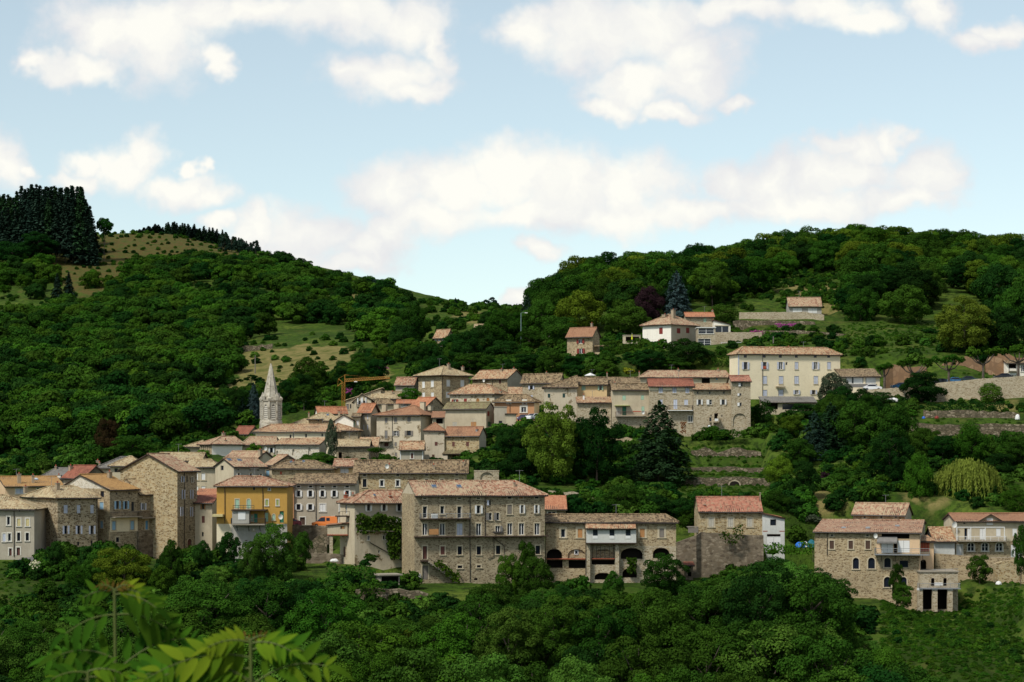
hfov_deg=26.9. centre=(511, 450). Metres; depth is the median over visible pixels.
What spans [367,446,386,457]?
pollard tree
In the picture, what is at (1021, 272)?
broadleaf tree
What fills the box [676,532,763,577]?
retaining wall
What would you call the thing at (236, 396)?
broadleaf tree
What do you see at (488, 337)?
broadleaf tree
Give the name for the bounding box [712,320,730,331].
rendered house
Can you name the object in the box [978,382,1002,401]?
broadleaf tree
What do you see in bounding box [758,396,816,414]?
lean to shed
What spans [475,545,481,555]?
window
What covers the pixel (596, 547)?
arcaded building
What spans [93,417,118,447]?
copper tree
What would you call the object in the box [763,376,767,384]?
window
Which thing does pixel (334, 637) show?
broadleaf tree
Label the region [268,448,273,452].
window
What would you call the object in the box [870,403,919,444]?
broadleaf tree
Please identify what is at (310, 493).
window
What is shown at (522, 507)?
window
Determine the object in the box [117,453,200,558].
stone house
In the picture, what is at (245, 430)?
rendered house
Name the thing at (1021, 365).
window
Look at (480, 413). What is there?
rendered house
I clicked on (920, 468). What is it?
broadleaf tree
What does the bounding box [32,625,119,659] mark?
broadleaf tree
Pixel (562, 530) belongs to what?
window
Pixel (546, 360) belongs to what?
broadleaf tree
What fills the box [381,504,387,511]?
window
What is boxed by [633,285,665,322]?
purple beech
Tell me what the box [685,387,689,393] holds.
window
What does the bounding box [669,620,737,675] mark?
broadleaf tree
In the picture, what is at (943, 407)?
hedge
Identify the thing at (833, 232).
broadleaf tree
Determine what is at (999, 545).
window
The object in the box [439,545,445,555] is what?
window
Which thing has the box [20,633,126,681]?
broadleaf tree
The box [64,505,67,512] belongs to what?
window
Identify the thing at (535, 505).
window
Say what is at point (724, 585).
broadleaf tree
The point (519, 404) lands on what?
rendered house
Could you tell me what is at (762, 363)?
window
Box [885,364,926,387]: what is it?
earth bank
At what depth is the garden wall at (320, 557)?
328.95 m
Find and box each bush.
[623,368,634,373]
[805,514,821,522]
[820,471,829,477]
[921,328,938,332]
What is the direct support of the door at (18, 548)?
in the grey house at (22, 527)
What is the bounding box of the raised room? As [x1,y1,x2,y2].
[326,522,348,558]
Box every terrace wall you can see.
[616,437,631,440]
[681,477,769,485]
[690,466,763,472]
[691,447,760,457]
[715,332,761,344]
[733,320,814,329]
[739,312,823,319]
[762,330,845,335]
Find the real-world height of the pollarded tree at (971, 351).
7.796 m
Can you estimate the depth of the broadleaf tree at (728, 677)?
228.90 m
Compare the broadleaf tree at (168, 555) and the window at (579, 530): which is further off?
the window at (579, 530)
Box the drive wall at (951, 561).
[934,553,1023,582]
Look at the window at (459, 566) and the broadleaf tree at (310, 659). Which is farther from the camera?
the window at (459, 566)
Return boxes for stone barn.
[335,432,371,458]
[360,437,379,457]
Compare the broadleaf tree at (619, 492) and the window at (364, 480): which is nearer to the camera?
the broadleaf tree at (619, 492)
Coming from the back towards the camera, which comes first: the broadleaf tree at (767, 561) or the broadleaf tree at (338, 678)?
the broadleaf tree at (767, 561)
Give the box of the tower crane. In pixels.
[337,375,389,404]
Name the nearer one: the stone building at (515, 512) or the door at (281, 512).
the stone building at (515, 512)
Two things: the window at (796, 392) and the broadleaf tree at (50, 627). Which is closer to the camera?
the broadleaf tree at (50, 627)
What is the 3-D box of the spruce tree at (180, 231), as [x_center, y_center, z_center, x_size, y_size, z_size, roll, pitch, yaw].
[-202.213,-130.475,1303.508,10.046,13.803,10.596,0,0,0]
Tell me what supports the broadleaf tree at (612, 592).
on the ground
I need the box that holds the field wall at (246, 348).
[237,343,272,351]
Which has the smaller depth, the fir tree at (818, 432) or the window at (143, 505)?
the window at (143, 505)
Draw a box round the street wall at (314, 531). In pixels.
[292,525,328,544]
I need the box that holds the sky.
[0,0,1023,305]
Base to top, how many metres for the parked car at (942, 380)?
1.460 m
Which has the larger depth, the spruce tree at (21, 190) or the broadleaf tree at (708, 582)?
the spruce tree at (21, 190)
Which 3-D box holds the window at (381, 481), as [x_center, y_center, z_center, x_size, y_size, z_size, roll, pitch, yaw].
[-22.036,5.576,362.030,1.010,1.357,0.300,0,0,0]
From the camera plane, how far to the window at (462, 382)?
496.08 m
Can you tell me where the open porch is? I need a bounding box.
[431,411,445,428]
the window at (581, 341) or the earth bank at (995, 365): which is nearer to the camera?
the earth bank at (995, 365)
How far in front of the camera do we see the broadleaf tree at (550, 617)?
250.80 m
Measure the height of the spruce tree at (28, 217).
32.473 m
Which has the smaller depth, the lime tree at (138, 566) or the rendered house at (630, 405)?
the lime tree at (138, 566)
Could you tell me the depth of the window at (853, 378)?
478.13 m
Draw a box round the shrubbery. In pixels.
[301,452,337,462]
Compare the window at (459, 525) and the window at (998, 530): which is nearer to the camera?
the window at (459, 525)
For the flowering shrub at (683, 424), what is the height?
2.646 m
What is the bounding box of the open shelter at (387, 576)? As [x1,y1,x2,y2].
[373,573,402,584]
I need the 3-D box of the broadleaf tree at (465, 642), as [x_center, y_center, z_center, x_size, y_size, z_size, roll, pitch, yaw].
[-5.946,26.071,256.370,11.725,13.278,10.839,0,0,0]
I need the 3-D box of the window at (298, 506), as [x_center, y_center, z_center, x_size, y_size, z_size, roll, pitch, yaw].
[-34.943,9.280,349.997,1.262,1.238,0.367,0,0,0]
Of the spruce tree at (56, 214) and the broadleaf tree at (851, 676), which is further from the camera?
the spruce tree at (56, 214)
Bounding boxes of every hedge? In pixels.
[326,561,376,579]
[602,337,644,354]
[701,426,746,437]
[710,354,728,365]
[763,541,814,554]
[923,400,1006,410]
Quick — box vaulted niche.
[474,470,498,479]
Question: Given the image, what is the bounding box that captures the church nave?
[253,417,341,456]
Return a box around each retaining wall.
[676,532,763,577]
[853,376,1023,401]
[911,417,1023,436]
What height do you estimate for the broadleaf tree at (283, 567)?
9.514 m
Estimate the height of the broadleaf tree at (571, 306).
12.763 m
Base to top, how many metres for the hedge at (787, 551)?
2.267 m
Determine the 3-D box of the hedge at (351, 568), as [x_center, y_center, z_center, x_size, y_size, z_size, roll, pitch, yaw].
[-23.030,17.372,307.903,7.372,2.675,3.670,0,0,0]
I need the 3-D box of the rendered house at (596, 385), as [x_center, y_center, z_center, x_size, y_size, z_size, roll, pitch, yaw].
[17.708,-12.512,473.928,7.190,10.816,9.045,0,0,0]
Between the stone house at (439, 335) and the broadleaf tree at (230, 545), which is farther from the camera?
the stone house at (439, 335)
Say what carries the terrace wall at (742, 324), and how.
on the ground
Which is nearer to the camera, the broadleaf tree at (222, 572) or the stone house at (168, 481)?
the broadleaf tree at (222, 572)
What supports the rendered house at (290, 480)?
on the ground
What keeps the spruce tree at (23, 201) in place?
on the ground
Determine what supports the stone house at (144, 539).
on the ground
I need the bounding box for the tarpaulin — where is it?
[807,539,814,547]
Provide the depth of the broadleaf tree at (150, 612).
264.59 m
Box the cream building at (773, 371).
[727,342,842,399]
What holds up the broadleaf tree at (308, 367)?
on the ground
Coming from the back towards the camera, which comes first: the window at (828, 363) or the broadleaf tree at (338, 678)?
the window at (828, 363)
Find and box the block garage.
[761,513,785,559]
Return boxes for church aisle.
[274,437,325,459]
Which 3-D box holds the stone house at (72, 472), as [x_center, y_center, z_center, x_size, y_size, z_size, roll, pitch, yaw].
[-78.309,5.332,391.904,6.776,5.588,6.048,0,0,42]
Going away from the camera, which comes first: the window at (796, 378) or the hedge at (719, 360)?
the window at (796, 378)
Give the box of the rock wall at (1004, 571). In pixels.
[993,560,1023,583]
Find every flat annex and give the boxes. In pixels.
[494,406,506,423]
[505,413,517,425]
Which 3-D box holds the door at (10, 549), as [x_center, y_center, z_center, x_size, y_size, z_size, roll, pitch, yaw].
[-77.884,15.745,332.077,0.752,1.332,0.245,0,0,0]
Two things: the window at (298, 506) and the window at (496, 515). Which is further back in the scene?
the window at (298, 506)
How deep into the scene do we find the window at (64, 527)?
337.97 m
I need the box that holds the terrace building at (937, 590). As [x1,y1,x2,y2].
[916,568,960,611]
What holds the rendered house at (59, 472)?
on the ground
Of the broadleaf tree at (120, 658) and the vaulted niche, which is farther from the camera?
the vaulted niche
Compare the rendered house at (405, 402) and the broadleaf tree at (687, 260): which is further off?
the broadleaf tree at (687, 260)
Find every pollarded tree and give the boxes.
[876,362,893,388]
[896,357,932,376]
[931,354,965,381]
[965,346,1000,377]
[999,344,1023,375]
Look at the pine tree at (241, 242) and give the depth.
1179.14 m
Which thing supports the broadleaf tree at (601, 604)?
on the ground
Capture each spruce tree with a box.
[0,195,6,219]
[0,207,17,253]
[0,210,9,259]
[5,194,9,207]
[5,197,12,222]
[6,208,19,259]
[9,191,19,225]
[12,203,31,257]
[18,186,23,202]
[18,200,39,251]
[20,191,26,213]
[26,184,34,213]
[28,199,47,253]
[30,184,41,213]
[33,200,52,254]
[38,185,42,198]
[39,189,46,206]
[40,198,58,248]
[42,201,65,261]
[46,186,59,220]
[48,273,63,299]
[50,187,57,209]
[53,188,63,256]
[53,201,75,262]
[59,206,80,263]
[60,187,71,228]
[63,272,77,296]
[67,185,76,215]
[68,201,90,264]
[70,211,99,263]
[74,186,80,200]
[74,186,94,230]
[78,199,98,251]
[80,225,101,265]
[88,205,104,253]
[164,222,172,234]
[171,221,177,233]
[176,225,183,234]
[186,225,192,238]
[192,225,196,236]
[195,229,203,241]
[205,227,213,243]
[212,231,217,243]
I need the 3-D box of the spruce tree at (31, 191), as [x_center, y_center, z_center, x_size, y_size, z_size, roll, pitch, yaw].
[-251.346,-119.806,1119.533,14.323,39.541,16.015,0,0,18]
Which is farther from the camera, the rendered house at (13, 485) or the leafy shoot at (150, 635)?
the rendered house at (13, 485)
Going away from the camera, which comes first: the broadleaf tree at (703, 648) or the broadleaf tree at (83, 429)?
the broadleaf tree at (703, 648)
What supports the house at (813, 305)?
on the ground
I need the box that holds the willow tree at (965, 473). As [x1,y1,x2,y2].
[934,457,1008,498]
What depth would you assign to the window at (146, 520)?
349.12 m
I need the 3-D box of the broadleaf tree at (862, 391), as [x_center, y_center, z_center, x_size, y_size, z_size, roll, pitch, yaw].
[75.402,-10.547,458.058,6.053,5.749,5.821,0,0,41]
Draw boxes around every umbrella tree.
[226,377,243,386]
[243,374,258,382]
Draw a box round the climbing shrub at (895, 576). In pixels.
[888,563,905,594]
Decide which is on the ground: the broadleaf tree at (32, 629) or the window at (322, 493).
the broadleaf tree at (32, 629)
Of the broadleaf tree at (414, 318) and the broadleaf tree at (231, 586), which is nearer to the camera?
the broadleaf tree at (231, 586)
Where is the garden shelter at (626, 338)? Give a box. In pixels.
[622,335,640,343]
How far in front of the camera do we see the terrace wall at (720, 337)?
545.99 m
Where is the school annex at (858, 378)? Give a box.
[834,368,880,393]
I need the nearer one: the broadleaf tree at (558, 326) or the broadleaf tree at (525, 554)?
the broadleaf tree at (525, 554)
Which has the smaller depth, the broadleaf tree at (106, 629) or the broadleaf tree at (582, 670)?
the broadleaf tree at (582, 670)
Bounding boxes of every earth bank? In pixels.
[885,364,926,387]
[941,356,981,371]
[985,354,1023,374]
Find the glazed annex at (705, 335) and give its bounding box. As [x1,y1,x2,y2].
[695,327,715,344]
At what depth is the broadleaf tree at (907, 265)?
609.07 m
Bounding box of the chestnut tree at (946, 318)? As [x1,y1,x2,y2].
[934,295,995,351]
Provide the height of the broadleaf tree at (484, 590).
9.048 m
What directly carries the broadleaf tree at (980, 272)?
on the ground
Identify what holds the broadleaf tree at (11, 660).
on the ground
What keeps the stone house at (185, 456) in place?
on the ground
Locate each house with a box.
[0,469,63,497]
[0,494,47,559]
[19,477,101,547]
[41,465,67,483]
[60,464,103,483]
[64,470,142,548]
[96,456,126,472]
[107,455,137,478]
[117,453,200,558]
[124,478,155,556]
[160,444,208,462]
[184,440,203,451]
[188,459,217,490]
[193,495,216,550]
[196,431,244,455]
[197,488,216,496]
[212,468,295,558]
[213,457,267,488]
[225,448,272,462]
[236,425,256,436]
[242,436,278,455]
[264,454,295,477]
[268,460,337,481]
[287,478,294,517]
[290,418,308,423]
[292,473,360,524]
[306,412,336,423]
[314,406,347,415]
[323,416,337,423]
[333,410,355,426]
[333,458,357,472]
[335,489,402,569]
[344,387,384,416]
[351,413,361,428]
[352,393,373,412]
[352,459,469,492]
[357,403,380,436]
[370,390,401,402]
[372,398,395,411]
[372,402,431,457]
[394,377,417,396]
[396,399,415,407]
[398,440,425,458]
[410,397,443,411]
[413,359,473,405]
[423,422,445,458]
[433,329,452,346]
[442,401,493,428]
[442,426,487,458]
[447,384,507,405]
[470,367,522,391]
[492,394,541,420]
[508,387,522,393]
[520,371,563,405]
[542,375,577,421]
[545,495,566,512]
[565,322,608,355]
[576,390,611,427]
[577,369,607,396]
[607,377,640,396]
[609,381,648,431]
[638,365,728,382]
[639,308,700,345]
[646,370,694,435]
[683,306,714,326]
[687,493,762,535]
[692,383,730,434]
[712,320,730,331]
[726,375,751,436]
[785,297,822,313]
[813,519,929,609]
[851,495,913,518]
[921,535,935,568]
[942,512,1023,556]
[1003,360,1023,376]
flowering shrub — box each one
[29,560,39,568]
[680,422,685,433]
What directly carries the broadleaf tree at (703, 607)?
on the ground
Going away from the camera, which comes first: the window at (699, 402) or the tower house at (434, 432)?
the tower house at (434, 432)
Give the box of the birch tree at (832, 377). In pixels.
[817,372,852,399]
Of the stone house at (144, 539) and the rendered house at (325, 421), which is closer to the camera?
the stone house at (144, 539)
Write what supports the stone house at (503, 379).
on the ground
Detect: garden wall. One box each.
[301,553,343,563]
[309,533,326,552]
[356,588,427,599]
[548,490,593,498]
[923,410,1019,417]
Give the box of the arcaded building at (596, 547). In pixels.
[545,513,679,582]
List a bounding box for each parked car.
[293,518,301,524]
[517,414,528,420]
[526,413,537,419]
[863,384,881,389]
[890,382,904,387]
[934,378,946,382]
[950,377,960,381]
[960,376,977,380]
[993,373,1012,377]
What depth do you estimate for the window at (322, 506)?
349.98 m
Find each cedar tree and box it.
[627,400,696,481]
[812,402,848,452]
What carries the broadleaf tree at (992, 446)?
on the ground
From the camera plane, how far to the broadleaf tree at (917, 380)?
464.13 m
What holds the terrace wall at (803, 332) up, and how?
on the ground
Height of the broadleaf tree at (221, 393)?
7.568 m
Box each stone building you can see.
[401,480,486,583]
[479,470,548,583]
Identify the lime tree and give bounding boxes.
[91,547,154,592]
[521,401,582,480]
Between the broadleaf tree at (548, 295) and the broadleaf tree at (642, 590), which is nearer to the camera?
the broadleaf tree at (642, 590)
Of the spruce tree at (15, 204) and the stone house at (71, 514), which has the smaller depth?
the stone house at (71, 514)
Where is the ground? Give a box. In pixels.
[0,233,1023,681]
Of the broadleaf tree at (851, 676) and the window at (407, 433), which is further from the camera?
the window at (407, 433)
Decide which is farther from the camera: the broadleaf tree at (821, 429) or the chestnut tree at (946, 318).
the chestnut tree at (946, 318)
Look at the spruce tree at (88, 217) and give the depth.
1119.43 m
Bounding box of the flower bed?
[775,323,795,327]
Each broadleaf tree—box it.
[0,241,31,263]
[0,402,35,420]
[0,414,24,436]
[0,423,19,451]
[0,619,53,676]
[0,620,11,652]
[0,627,27,676]
[0,675,12,681]
[7,415,45,447]
[8,667,32,681]
[14,421,68,451]
[20,231,59,256]
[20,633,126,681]
[22,400,60,417]
[22,671,85,681]
[24,620,61,647]
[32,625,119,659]
[35,415,63,429]
[40,406,74,428]
[44,542,64,565]
[61,405,75,425]
[64,417,119,447]
[80,553,106,583]
[90,612,182,662]
[92,636,162,678]
[93,621,123,644]
[96,217,113,245]
[98,402,130,428]
[99,399,115,404]
[102,394,138,423]
[103,435,156,456]
[115,403,164,435]
[122,403,173,418]
[122,600,185,636]
[135,599,222,670]
[141,392,176,405]
[147,387,174,393]
[148,565,176,594]
[156,577,255,644]
[159,539,183,580]
[160,382,186,404]
[161,402,199,426]
[165,410,189,436]
[168,571,242,625]
[173,381,213,404]
[187,385,231,406]
[192,540,212,568]
[193,625,267,673]
[200,566,229,582]
[202,611,282,672]
[215,532,241,562]
[217,389,225,396]
[225,386,244,395]
[225,388,249,423]
[227,580,256,596]
[230,577,304,640]
[235,576,278,615]
[237,539,265,579]
[239,385,257,392]
[241,649,325,681]
[242,649,298,677]
[247,382,264,403]
[250,522,302,580]
[254,640,338,676]
[269,578,327,639]
[277,381,296,402]
[277,388,297,403]
[282,588,366,643]
[283,377,303,399]
[286,628,374,675]
[287,356,329,386]
[292,531,313,564]
[293,384,316,410]
[293,578,321,595]
[296,373,317,394]
[309,371,322,386]
[320,620,409,666]
[320,659,357,681]
[341,372,362,388]
[344,651,412,681]
[347,362,369,379]
[356,627,419,665]
[359,646,464,681]
[361,623,437,672]
[380,381,393,390]
[388,323,419,350]
[393,304,430,341]
[396,337,418,360]
[397,387,422,398]
[399,654,496,681]
[405,614,456,648]
[413,612,507,668]
[418,355,458,370]
[433,652,526,681]
[441,593,521,655]
[448,343,466,358]
[450,331,483,361]
[451,352,493,372]
[458,582,525,628]
[464,324,495,353]
[471,606,549,681]
[481,361,508,369]
[483,309,520,344]
[486,340,522,355]
[495,428,522,454]
[495,553,521,598]
[497,448,536,475]
[500,660,572,681]
[508,353,542,372]
[509,598,575,675]
[512,555,554,597]
[515,328,544,346]
[515,590,569,639]
[518,540,537,589]
[519,594,594,669]
[520,299,559,334]
[522,280,560,308]
[529,587,556,599]
[531,289,560,314]
[536,349,566,372]
[540,315,576,347]
[547,653,616,681]
[552,290,607,327]
[553,583,579,602]
[553,588,631,644]
[553,645,628,680]
[555,274,599,307]
[559,355,586,372]
[559,603,638,670]
[565,595,638,650]
[571,406,625,482]
[583,277,614,310]
[593,360,617,376]
[593,588,621,601]
[595,634,692,681]
[599,302,651,334]
[600,485,646,512]
[602,277,653,312]
[602,570,624,594]
[606,603,696,677]
[611,279,663,314]
[619,587,689,650]
[625,593,668,622]
[628,349,671,370]
[631,586,664,603]
[632,673,667,681]
[640,552,689,595]
[645,259,686,298]
[646,495,674,512]
[655,288,667,308]
[655,356,691,369]
[661,625,748,681]
[662,338,716,369]
[663,280,696,307]
[663,583,737,648]
[663,664,716,681]
[664,497,694,519]
[665,471,685,486]
[669,586,718,624]
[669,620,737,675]
[674,255,700,298]
[678,508,693,527]
[685,578,726,614]
[687,256,731,298]
[695,265,731,305]
[700,614,825,681]
[708,303,738,322]
[711,573,772,624]
[712,671,766,681]
[715,621,825,681]
[717,563,804,641]
[743,556,804,583]
[751,399,776,424]
[761,561,835,623]
[762,455,796,483]
[762,490,791,512]
[769,571,859,661]
[773,634,875,681]
[775,623,853,679]
[778,438,816,467]
[779,415,804,436]
[784,498,811,514]
[786,460,821,493]
[788,403,817,417]
[791,225,827,241]
[798,567,835,580]
[807,420,838,440]
[807,663,879,681]
[808,577,859,617]
[813,398,830,417]
[819,228,852,238]
[820,393,846,415]
[826,399,883,446]
[832,467,854,480]
[837,257,882,298]
[838,271,887,297]
[842,662,909,681]
[843,286,880,321]
[844,274,886,295]
[847,644,908,671]
[852,635,881,656]
[852,661,944,681]
[854,388,871,402]
[854,485,871,493]
[858,400,883,424]
[861,263,896,291]
[862,429,915,481]
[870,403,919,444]
[871,391,895,408]
[879,270,906,290]
[880,225,913,235]
[887,259,923,292]
[892,584,913,607]
[895,269,939,296]
[898,371,948,401]
[899,271,947,307]
[903,452,933,498]
[910,261,940,279]
[913,675,948,681]
[958,419,980,433]
[966,554,992,583]
[968,260,1012,300]
[974,442,1000,452]
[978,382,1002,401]
[979,306,1023,350]
[983,453,1021,472]
[990,286,1023,316]
[994,430,1023,464]
[998,483,1023,511]
[1012,524,1023,585]
[1015,268,1023,275]
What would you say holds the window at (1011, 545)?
in the rendered house at (989, 534)
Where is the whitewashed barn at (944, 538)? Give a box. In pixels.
[924,526,956,554]
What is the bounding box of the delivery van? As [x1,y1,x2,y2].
[311,516,337,525]
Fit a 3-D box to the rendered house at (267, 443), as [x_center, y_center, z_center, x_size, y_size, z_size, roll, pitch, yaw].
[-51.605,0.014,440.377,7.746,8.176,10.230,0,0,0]
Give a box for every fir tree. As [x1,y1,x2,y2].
[235,397,245,419]
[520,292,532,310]
[796,410,828,460]
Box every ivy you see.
[355,512,401,560]
[359,583,385,594]
[433,560,460,582]
[626,557,636,574]
[719,524,743,544]
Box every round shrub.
[63,563,90,588]
[245,443,262,449]
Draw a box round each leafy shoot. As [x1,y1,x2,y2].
[27,578,204,681]
[43,654,133,681]
[127,656,199,681]
[131,625,354,681]
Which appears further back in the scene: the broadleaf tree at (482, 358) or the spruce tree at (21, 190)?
the spruce tree at (21, 190)
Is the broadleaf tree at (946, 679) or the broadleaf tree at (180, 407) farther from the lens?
the broadleaf tree at (180, 407)
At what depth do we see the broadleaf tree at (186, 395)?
492.35 m
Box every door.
[8,547,12,555]
[16,546,20,554]
[187,538,191,547]
[254,513,257,522]
[280,511,283,522]
[299,516,305,524]
[421,564,428,578]
[422,545,427,558]
[622,406,625,414]
[778,389,783,395]
[956,544,962,554]
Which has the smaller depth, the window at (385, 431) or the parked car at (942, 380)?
the window at (385, 431)
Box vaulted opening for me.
[728,480,740,485]
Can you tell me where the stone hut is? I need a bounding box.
[683,561,694,579]
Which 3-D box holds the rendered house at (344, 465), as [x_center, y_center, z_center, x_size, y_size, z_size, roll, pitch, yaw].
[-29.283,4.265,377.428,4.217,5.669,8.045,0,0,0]
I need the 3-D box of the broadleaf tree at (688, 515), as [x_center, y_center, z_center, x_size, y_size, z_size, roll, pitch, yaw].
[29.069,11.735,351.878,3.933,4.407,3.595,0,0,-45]
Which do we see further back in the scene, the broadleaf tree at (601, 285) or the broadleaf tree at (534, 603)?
the broadleaf tree at (601, 285)
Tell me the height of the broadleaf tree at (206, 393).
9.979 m
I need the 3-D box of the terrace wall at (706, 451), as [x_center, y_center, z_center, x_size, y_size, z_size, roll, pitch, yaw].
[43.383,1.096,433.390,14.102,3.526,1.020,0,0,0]
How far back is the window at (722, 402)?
452.13 m
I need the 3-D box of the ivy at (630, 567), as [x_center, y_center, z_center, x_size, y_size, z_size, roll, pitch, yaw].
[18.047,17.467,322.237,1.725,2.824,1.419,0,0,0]
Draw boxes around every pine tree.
[217,243,227,249]
[220,233,230,250]
[226,238,236,251]
[229,243,242,252]
[235,239,245,252]
[242,243,253,252]
[252,240,258,252]
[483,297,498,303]
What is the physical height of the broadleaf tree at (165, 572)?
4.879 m
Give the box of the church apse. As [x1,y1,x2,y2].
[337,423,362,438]
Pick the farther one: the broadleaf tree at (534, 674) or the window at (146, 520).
the window at (146, 520)
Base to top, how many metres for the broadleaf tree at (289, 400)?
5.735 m
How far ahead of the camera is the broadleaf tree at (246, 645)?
246.04 m
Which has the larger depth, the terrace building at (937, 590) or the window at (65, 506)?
the window at (65, 506)
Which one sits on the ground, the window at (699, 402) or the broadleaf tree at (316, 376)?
the broadleaf tree at (316, 376)
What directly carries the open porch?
attached to the rendered house at (396, 424)
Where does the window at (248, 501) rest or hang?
in the yellow house at (249, 507)
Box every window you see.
[2,532,6,541]
[5,516,10,525]
[6,532,11,541]
[15,488,24,493]
[16,517,21,526]
[16,531,21,541]
[24,517,30,526]
[24,532,29,541]
[63,526,68,533]
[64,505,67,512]
[76,526,82,533]
[89,526,95,533]
[90,505,93,512]
[98,501,103,509]
[99,520,103,528]
[111,520,116,530]
[115,500,120,509]
[115,536,120,542]
[123,500,128,509]
[129,520,134,530]
[141,502,146,510]
[145,519,148,529]
[200,472,205,480]
[234,498,239,508]
[238,512,244,519]
[246,498,250,508]
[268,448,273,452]
[295,489,301,496]
[295,503,301,510]
[306,503,313,510]
[307,489,313,496]
[318,503,326,511]
[319,489,325,496]
[331,489,337,496]
[340,468,348,472]
[344,489,350,496]
[361,478,367,487]
[365,504,371,511]
[379,479,384,486]
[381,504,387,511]
[384,430,387,438]
[392,430,398,436]
[395,479,400,486]
[396,504,401,511]
[405,430,412,435]
[421,522,428,535]
[422,505,427,517]
[439,505,445,514]
[439,522,445,535]
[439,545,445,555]
[446,379,449,386]
[455,522,463,535]
[456,505,462,517]
[456,545,462,555]
[456,564,463,568]
[460,380,464,386]
[475,504,482,513]
[475,522,482,535]
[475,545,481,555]
[486,512,492,520]
[494,512,500,520]
[494,525,502,530]
[495,544,501,554]
[506,504,512,514]
[506,522,513,535]
[518,522,525,535]
[519,405,527,412]
[519,504,524,513]
[533,522,540,535]
[534,504,538,513]
[535,544,541,554]
[559,527,567,537]
[575,527,584,538]
[576,339,583,343]
[577,348,584,352]
[593,530,597,535]
[616,407,620,415]
[637,526,646,537]
[657,526,665,537]
[658,387,663,393]
[673,399,677,409]
[684,399,688,404]
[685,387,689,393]
[687,415,692,422]
[697,399,702,404]
[698,328,713,333]
[698,338,710,344]
[706,399,711,404]
[707,517,714,527]
[715,325,728,331]
[720,399,725,404]
[726,517,733,527]
[742,362,748,369]
[746,517,753,527]
[761,362,767,369]
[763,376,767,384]
[767,537,780,544]
[770,519,775,525]
[777,362,784,369]
[779,376,783,384]
[782,404,799,409]
[793,308,801,311]
[793,390,799,394]
[794,362,798,369]
[794,376,798,384]
[808,308,816,312]
[812,362,818,369]
[813,376,818,384]
[827,362,830,369]
[828,539,834,549]
[845,377,862,383]
[847,539,853,549]
[851,557,859,569]
[864,539,871,549]
[867,557,875,569]
[881,543,892,552]
[882,576,891,587]
[883,557,891,567]
[897,540,909,551]
[900,560,907,566]
[902,576,907,584]
[921,543,928,551]
[964,528,966,539]
[966,542,975,551]
[967,528,969,539]
[980,529,984,539]
[981,542,989,551]
[995,542,1003,551]
[996,528,1000,535]
[1011,545,1018,556]
[1012,528,1016,535]
[1020,364,1023,371]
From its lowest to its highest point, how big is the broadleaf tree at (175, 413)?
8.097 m
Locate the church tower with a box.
[259,363,282,427]
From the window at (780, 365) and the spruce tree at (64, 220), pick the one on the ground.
the spruce tree at (64, 220)
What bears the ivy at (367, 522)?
attached to the rendered house at (370, 503)
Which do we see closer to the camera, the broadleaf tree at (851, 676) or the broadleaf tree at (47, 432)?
the broadleaf tree at (851, 676)
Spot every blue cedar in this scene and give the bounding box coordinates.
[246,382,259,421]
[661,270,692,317]
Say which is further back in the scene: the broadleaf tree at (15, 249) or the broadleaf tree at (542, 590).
the broadleaf tree at (15, 249)

